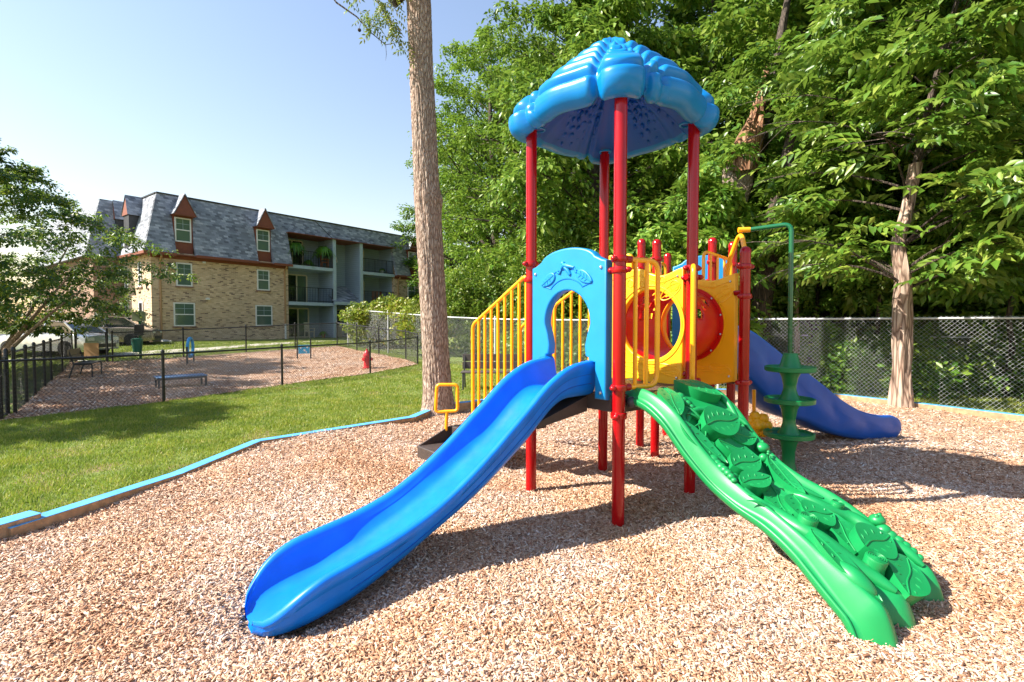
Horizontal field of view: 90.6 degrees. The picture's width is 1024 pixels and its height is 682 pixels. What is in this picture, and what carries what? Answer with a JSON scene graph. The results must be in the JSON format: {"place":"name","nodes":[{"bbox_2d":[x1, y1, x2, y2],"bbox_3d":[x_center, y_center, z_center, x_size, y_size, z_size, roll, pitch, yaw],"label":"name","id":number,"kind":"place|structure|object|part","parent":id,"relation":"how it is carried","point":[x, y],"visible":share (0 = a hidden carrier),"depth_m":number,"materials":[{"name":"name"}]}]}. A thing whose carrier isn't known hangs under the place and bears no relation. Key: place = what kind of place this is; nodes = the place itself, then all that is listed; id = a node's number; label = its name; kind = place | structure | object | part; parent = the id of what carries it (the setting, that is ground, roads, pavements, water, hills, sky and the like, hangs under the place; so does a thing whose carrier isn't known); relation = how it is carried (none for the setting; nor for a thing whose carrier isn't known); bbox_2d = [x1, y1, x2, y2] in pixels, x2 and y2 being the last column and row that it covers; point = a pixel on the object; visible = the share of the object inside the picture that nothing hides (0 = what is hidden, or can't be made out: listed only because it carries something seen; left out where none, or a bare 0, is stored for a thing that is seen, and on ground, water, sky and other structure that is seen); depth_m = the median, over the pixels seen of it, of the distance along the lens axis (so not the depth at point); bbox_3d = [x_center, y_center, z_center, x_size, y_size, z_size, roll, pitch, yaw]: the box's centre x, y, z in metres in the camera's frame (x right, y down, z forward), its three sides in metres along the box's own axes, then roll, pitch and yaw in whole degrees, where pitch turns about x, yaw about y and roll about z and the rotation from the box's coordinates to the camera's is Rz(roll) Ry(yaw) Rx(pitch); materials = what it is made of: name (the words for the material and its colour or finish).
{"place":"outdoors","nodes":[
{"label":"outdoors","id":0,"kind":"place"},
{"bbox_2d":[9,339,349,361],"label":"path","id":1,"kind":"structure","parent":0,"point":[173,350],"depth_m":23.60,"materials":[{"name":"concrete"}]},
{"bbox_2d":[2,339,357,379],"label":"grass","id":2,"kind":"structure","parent":0,"point":[175,344],"depth_m":24.71,"materials":[{"name":"green plant"}]},
{"bbox_2d":[0,0,733,321],"label":"sky","id":3,"kind":"structure","parent":0,"point":[277,106],"materials":[{"name":"blue"}]},
{"bbox_2d":[219,361,725,401],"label":"grass","id":4,"kind":"structure","parent":0,"point":[352,386],"depth_m":13.87,"materials":[{"name":"green plant"}]},
{"bbox_2d":[0,328,1023,517],"bbox_3d":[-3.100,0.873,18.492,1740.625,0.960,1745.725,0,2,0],"label":"ground","id":5,"kind":"structure","parent":0,"point":[459,357],"depth_m":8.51,"materials":[{"name":"green plant"}]},
{"bbox_2d":[0,348,9,418],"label":"fence gate","id":6,"kind":"structure","parent":5,"relation":"on","point":[5,353],"depth_m":9.24,"materials":[{"name":"black metal"}]},
{"bbox_2d":[10,330,72,412],"bbox_3d":[-13.361,0.548,14.691,0.165,1.577,13.290,-2,3,-37],"label":"dog run fence","id":7,"kind":"object","parent":5,"relation":"on","point":[33,347],"visible":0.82,"depth_m":11.89,"materials":[{"name":"black metal"}]},
{"bbox_2d":[18,308,75,322],"bbox_3d":[-26.667,-0.887,29.125,4.320,2.186,2.745,0,2,0],"label":"flowering shrub","id":8,"kind":"object","parent":5,"relation":"on","point":[52,318],"visible":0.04,"depth_m":28.80,"materials":[{"name":"plant"}]},
{"bbox_2d":[0,320,118,355],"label":"parked car","id":9,"kind":"object","parent":5,"relation":"on","point":[28,341],"visible":0.3,"depth_m":21.09,"materials":[{"name":"silver metal"}]},
{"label":"windows","id":10,"kind":"part","parent":9,"relation":"part of","materials":[{"name":"grey glass"}]},
{"bbox_2d":[74,328,108,361],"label":"fence gate","id":11,"kind":"structure","parent":5,"relation":"on","point":[91,349],"depth_m":19.92,"materials":[{"name":"black metal"}]},
{"bbox_2d":[0,138,200,358],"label":"tree","id":12,"kind":"object","parent":5,"relation":"on","point":[14,329],"visible":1,"depth_m":17.03,"materials":[{"name":"green plant"}]},
{"bbox_2d":[90,312,153,343],"bbox_3d":[-21.478,-0.693,27.195,4.526,1.888,2.184,0,2,9],"label":"yew bush","id":13,"kind":"object","parent":5,"relation":"on","point":[119,316],"visible":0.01,"depth_m":27.06,"materials":[{"name":"green plant"}]},
{"bbox_2d":[85,316,161,345],"bbox_3d":[-20.584,-0.524,25.603,4.595,1.505,1.800,-1,2,-20],"label":"parked car","id":14,"kind":"object","parent":5,"relation":"on","point":[123,324],"visible":0.23,"depth_m":25.30,"materials":[{"name":"beige paint"}]},
{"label":"windows","id":15,"kind":"part","parent":14,"relation":"part of","materials":[{"name":"black glass"}]},
{"bbox_2d":[131,311,145,357],"bbox_3d":[-15.182,-0.168,20.523,0.520,2.100,0.440,0,2,-6],"label":"waste station","id":16,"kind":"object","parent":5,"relation":"on","point":[137,344],"visible":0.98,"depth_m":20.59,"materials":[{"name":"green paint"}]},
{"bbox_2d":[0,335,417,418],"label":"dog run fence","id":17,"kind":"object","parent":5,"relation":"on","point":[162,364],"visible":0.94,"depth_m":11.09,"materials":[{"name":"black metal"}]},
{"bbox_2d":[4,346,414,419],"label":"dog run chips","id":18,"kind":"object","parent":5,"relation":"on","point":[195,385],"visible":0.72,"depth_m":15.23,"materials":[{"name":"brown wood"}]},
{"bbox_2d":[67,348,101,377],"bbox_3d":[-13.648,0.683,16.208,0.608,0.911,1.300,-1,2,-28],"label":"dog run bench","id":19,"kind":"object","parent":18,"relation":"on","point":[70,352],"visible":0.8,"depth_m":15.92,"materials":[{"name":"black metal"}]},
{"bbox_2d":[154,373,207,388],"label":"dog platform","id":20,"kind":"structure","parent":18,"relation":"on","point":[197,375],"depth_m":13.30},
{"bbox_2d":[186,337,194,363],"bbox_3d":[-12.400,0.349,19.524,0.110,1.035,0.910,-1,2,-18],"label":"hoop jump","id":21,"kind":"object","parent":18,"relation":"on","point":[189,339],"visible":0.85,"depth_m":19.43,"materials":[{"name":"blue plastic"}]},
{"bbox_2d":[296,339,311,358],"bbox_3d":[-8.550,0.359,20.825,0.570,0.900,0.050,0,2,-12],"label":"jump board","id":22,"kind":"object","parent":18,"relation":"on","point":[303,350],"visible":0.68,"depth_m":20.80,"materials":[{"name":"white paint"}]},
{"bbox_2d":[362,349,372,368],"bbox_3d":[-5.185,0.629,18.232,0.370,0.700,0.401,0,2,0],"label":"fire hydrant","id":23,"kind":"object","parent":18,"relation":"on","point":[365,360],"visible":0.7,"depth_m":18.13,"materials":[{"name":"red metal"}]},
{"bbox_2d":[39,191,481,341],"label":"apartment building","id":24,"kind":"structure","parent":5,"relation":"on","point":[243,265],"depth_m":31.63,"materials":[{"name":"brick"}]},
{"bbox_2d":[137,262,142,288],"bbox_3d":[-21.030,-3.708,28.611,0.600,1.470,0.068,2,3,37],"label":"window","id":25,"kind":"structure","parent":24,"relation":"in","point":[139,269],"depth_m":28.63,"materials":[{"name":"white paint"}]},
{"bbox_2d":[138,302,143,321],"bbox_3d":[-21.004,-1.555,28.680,0.650,1.340,0.048,2,3,37],"label":"window","id":26,"kind":"structure","parent":24,"relation":"in","point":[140,304],"depth_m":28.69,"materials":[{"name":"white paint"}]},
{"bbox_2d":[175,262,193,287],"bbox_3d":[-18.726,-3.750,28.951,0.068,1.410,0.940,2,3,37],"label":"window","id":27,"kind":"structure","parent":24,"relation":"in","point":[186,268],"depth_m":28.96,"materials":[{"name":"white paint"}]},
{"bbox_2d":[173,302,196,327],"bbox_3d":[-18.744,-1.476,29.005,0.068,1.440,1.220,2,3,37],"label":"window","id":28,"kind":"structure","parent":24,"relation":"in","point":[184,313],"depth_m":29.00,"materials":[{"name":"white glass"}]},
{"bbox_2d":[256,269,270,291],"bbox_3d":[-15.989,-3.872,32.577,0.068,1.400,0.920,2,3,37],"label":"window","id":29,"kind":"structure","parent":24,"relation":"in","point":[263,276],"depth_m":32.58,"materials":[{"name":"white paint"}]},
{"bbox_2d":[255,305,273,326],"bbox_3d":[-15.983,-1.594,32.664,0.068,1.420,1.200,2,3,37],"label":"window","id":30,"kind":"structure","parent":24,"relation":"in","point":[263,313],"depth_m":32.66,"materials":[{"name":"white glass"}]},
{"bbox_2d":[288,239,302,264],"bbox_3d":[-15.677,-6.226,36.057,0.083,2.000,1.700,2,3,37],"label":"sliding door","id":31,"kind":"structure","parent":24,"relation":"in","point":[291,241],"depth_m":36.34,"materials":[{"name":"beige paint"}]},
{"bbox_2d":[288,274,306,301],"bbox_3d":[-15.721,-3.750,36.088,0.083,2.050,2.450,2,3,37],"label":"sliding door","id":32,"kind":"structure","parent":24,"relation":"in","point":[298,280],"depth_m":36.44,"materials":[{"name":"beige paint"}]},
{"bbox_2d":[288,237,308,258],"bbox_3d":[-14.731,-6.388,34.505,1.929,1.570,1.842,0,2,0],"label":"hanging fern","id":33,"kind":"object","parent":24,"relation":"hanging from","point":[297,247],"visible":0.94,"depth_m":34.18,"materials":[{"name":"green plant"}]},
{"bbox_2d":[289,308,308,337],"bbox_3d":[-15.691,-1.303,36.213,0.083,2.150,2.550,2,3,37],"label":"sliding door","id":34,"kind":"structure","parent":24,"relation":"in","point":[297,315],"depth_m":36.54,"materials":[{"name":"beige paint"}]},
{"bbox_2d":[302,259,314,268],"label":"potted plant","id":35,"kind":"object","parent":24,"relation":"on","point":[308,262],"visible":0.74,"depth_m":35.37,"materials":[{"name":"green plant"}]},
{"bbox_2d":[311,240,335,259],"bbox_3d":[-13.474,-6.441,36.182,1.887,1.581,1.867,0,2,0],"label":"hanging fern","id":36,"kind":"object","parent":24,"relation":"hanging from","point":[324,249],"visible":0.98,"depth_m":35.95,"materials":[{"name":"green plant"}]},
{"bbox_2d":[320,254,328,267],"bbox_3d":[-13.584,-5.805,36.683,0.510,1.115,0.580,-1,2,-32],"label":"patio chair","id":37,"kind":"object","parent":24,"relation":"on","point":[326,262],"visible":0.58,"depth_m":36.61,"materials":[{"name":"metal"}]},
{"bbox_2d":[337,309,341,336],"bbox_3d":[-13.696,-1.331,38.872,0.070,2.220,1.500,2,3,37],"label":"entry door","id":38,"kind":"structure","parent":24,"relation":"in","point":[338,310],"depth_m":39.25,"materials":[{"name":"paint"}]},
{"bbox_2d":[407,282,414,298],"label":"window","id":39,"kind":"structure","parent":24,"relation":"in","point":[409,291],"depth_m":42.44,"materials":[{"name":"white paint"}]},
{"bbox_2d":[111,321,417,362],"bbox_3d":[-9.685,0.008,22.167,12.206,1.799,5.726,0,2,0],"label":"dog run fence","id":40,"kind":"object","parent":5,"relation":"on","point":[294,324],"visible":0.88,"depth_m":21.95,"materials":[{"name":"black metal"}]},
{"bbox_2d":[304,322,314,337],"bbox_3d":[-14.496,-0.786,36.235,0.510,1.115,0.580,1,2,20],"label":"patio chair","id":41,"kind":"object","parent":5,"relation":"on","point":[308,328],"visible":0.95,"depth_m":36.18,"materials":[{"name":"beige paint"}]},
{"bbox_2d":[334,0,459,415],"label":"tall tree","id":42,"kind":"object","parent":5,"relation":"on","point":[428,204],"visible":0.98,"depth_m":9.38,"materials":[{"name":"brown plant"}]},
{"bbox_2d":[337,293,461,352],"bbox_3d":[-5.373,-0.857,23.354,7.503,2.764,2.840,2,3,39],"label":"shrub","id":43,"kind":"object","parent":5,"relation":"on","point":[398,305],"visible":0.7,"depth_m":23.41,"materials":[{"name":"green plant"}]},
{"bbox_2d":[401,22,571,324],"bbox_3d":[-0.225,-8.687,29.554,12.505,17.984,13.631,-1,2,-17],"label":"locust tree","id":44,"kind":"object","parent":5,"relation":"on","point":[462,53],"visible":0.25,"depth_m":27.48,"materials":[{"name":"green plant"}]},
{"bbox_2d":[461,353,524,390],"bbox_3d":[-0.350,0.793,13.090,1.900,0.911,0.608,0,2,0],"label":"park bench","id":45,"kind":"object","parent":5,"relation":"on","point":[466,357],"visible":0.48,"depth_m":13.31,"materials":[{"name":"metal"}]},
{"bbox_2d":[444,234,560,355],"bbox_3d":[-0.336,-2.112,22.351,6.610,5.813,4.043,0,2,0],"label":"tall shrub","id":46,"kind":"object","parent":5,"relation":"on","point":[475,297],"visible":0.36,"depth_m":21.83,"materials":[{"name":"green plant"}]},
{"bbox_2d":[0,394,1023,681],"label":"play bed","id":47,"kind":"object","parent":5,"relation":"on","point":[362,596],"visible":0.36,"depth_m":6.81,"materials":[{"name":"brown wood"}]},
{"bbox_2d":[0,453,1023,681],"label":"bark chips","id":48,"kind":"object","parent":47,"relation":"on","point":[664,570],"visible":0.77,"depth_m":3.24,"materials":[{"name":"beige wood"}]},
{"bbox_2d":[244,37,943,647],"bbox_3d":[2.065,-0.378,5.248,7.472,5.151,5.500,0,2,0],"label":"playground set","id":49,"kind":"object","parent":47,"relation":"on","point":[608,101],"visible":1,"depth_m":4.29,"materials":[{"name":"red paint"}]},
{"bbox_2d":[233,393,1023,460],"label":"bark chips","id":50,"kind":"object","parent":47,"relation":"on","point":[1010,454],"visible":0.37,"depth_m":7.15,"materials":[{"name":"beige wood"}]},
{"bbox_2d":[8,389,1023,538],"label":"kerb","id":51,"kind":"structure","parent":5,"relation":"on","point":[58,515],"depth_m":5.98,"materials":[{"name":"blue wood"}]},
{"bbox_2d":[0,510,41,538],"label":"border plank","id":52,"kind":"object","parent":51,"relation":"on","point":[15,519],"visible":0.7,"depth_m":4.07,"materials":[{"name":"blue wood"}]},
{"bbox_2d":[436,0,718,329],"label":"locust tree","id":53,"kind":"object","parent":5,"relation":"on","point":[549,49],"visible":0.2,"depth_m":22.73,"materials":[{"name":"green plant"}]},
{"bbox_2d":[500,182,662,367],"bbox_3d":[2.686,-2.326,18.527,6.824,7.073,3.869,1,2,24],"label":"tall shrub","id":54,"kind":"object","parent":5,"relation":"on","point":[509,278],"visible":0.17,"depth_m":18.38,"materials":[{"name":"green plant"}]},
{"bbox_2d":[466,0,724,332],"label":"ash tree","id":55,"kind":"object","parent":5,"relation":"on","point":[584,24],"visible":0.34,"depth_m":17.95,"materials":[{"name":"green plant"}]},
{"bbox_2d":[347,310,1023,412],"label":"chain link fence","id":56,"kind":"object","parent":5,"relation":"on","point":[832,319],"visible":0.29,"depth_m":11.10,"materials":[{"name":"metal"}]},
{"bbox_2d":[632,172,774,341],"bbox_3d":[5.061,-1.509,13.260,3.589,5.907,3.507,0,2,0],"label":"understory tree","id":57,"kind":"object","parent":5,"relation":"on","point":[726,211],"visible":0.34,"depth_m":12.83,"materials":[{"name":"green plant"}]},
{"bbox_2d":[389,0,1023,347],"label":"woodland","id":58,"kind":"object","parent":5,"relation":"on","point":[681,14],"depth_m":22.25,"materials":[{"name":"green plant"}]},
{"bbox_2d":[480,291,1023,400],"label":"undergrowth","id":59,"kind":"object","parent":5,"relation":"on","point":[841,338],"visible":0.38,"depth_m":12.07,"materials":[{"name":"green plant"}]},
{"bbox_2d":[717,0,790,383],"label":"dead snag","id":60,"kind":"object","parent":5,"relation":"on","point":[755,121],"visible":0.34,"depth_m":14.11,"materials":[{"name":"brown wood"}]},
{"bbox_2d":[697,163,821,337],"bbox_3d":[7.374,-2.001,15.565,4.127,6.793,4.033,2,3,42],"label":"understory tree","id":61,"kind":"object","parent":5,"relation":"on","point":[779,307],"visible":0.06,"depth_m":14.37,"materials":[{"name":"green plant"}]},
{"bbox_2d":[670,25,929,343],"bbox_3d":[7.191,-3.265,13.488,6.253,9.382,5.703,0,2,0],"label":"tree","id":62,"kind":"object","parent":5,"relation":"on","point":[711,166],"visible":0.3,"depth_m":12.76,"materials":[{"name":"green plant"}]},
{"bbox_2d":[756,222,856,356],"bbox_3d":[7.532,-0.933,13.410,2.771,4.564,3.133,0,2,0],"label":"sapling","id":63,"kind":"object","parent":5,"relation":"on","point":[797,296],"visible":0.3,"depth_m":13.05,"materials":[{"name":"green plant"}]},
{"bbox_2d":[776,213,886,365],"bbox_3d":[8.667,-1.167,13.933,2.770,4.972,2.704,2,3,38],"label":"sapling","id":64,"kind":"object","parent":5,"relation":"on","point":[816,292],"visible":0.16,"depth_m":14.10,"materials":[{"name":"green plant"}]},
{"bbox_2d":[653,0,1023,345],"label":"ash tree","id":65,"kind":"object","parent":5,"relation":"on","point":[725,26],"visible":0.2,"depth_m":14.43,"materials":[{"name":"green plant"}]},
{"bbox_2d":[727,0,1023,407],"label":"tree","id":66,"kind":"object","parent":5,"relation":"on","point":[996,181],"visible":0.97,"depth_m":9.81,"materials":[{"name":"green plant"}]},
{"bbox_2d":[770,334,998,373],"bbox_3d":[7.343,0.503,14.936,10.177,1.650,0.218,1,2,36],"label":"shrub","id":67,"kind":"object","parent":5,"relation":"on","point":[916,341],"visible":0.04,"depth_m":12.45,"materials":[{"name":"plant"}]},
{"bbox_2d":[829,197,958,383],"bbox_3d":[9.278,-1.086,12.639,3.025,4.911,2.112,0,2,0],"label":"sapling","id":68,"kind":"object","parent":5,"relation":"on","point":[884,284],"visible":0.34,"depth_m":12.47,"materials":[{"name":"green plant"}]},
{"bbox_2d":[879,0,1023,323],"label":"ash tree","id":69,"kind":"object","parent":5,"relation":"on","point":[975,298],"visible":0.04,"depth_m":13.20,"materials":[{"name":"green plant"}]},
{"bbox_2d":[977,200,1023,397],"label":"sapling","id":70,"kind":"object","parent":5,"relation":"on","point":[1010,305],"visible":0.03,"depth_m":11.37,"materials":[{"name":"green plant"}]},
{"bbox_2d":[830,390,1023,413],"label":"grass","id":71,"kind":"structure","parent":0,"point":[1011,406],"depth_m":10.87,"materials":[{"name":"green plant"}]}
]}

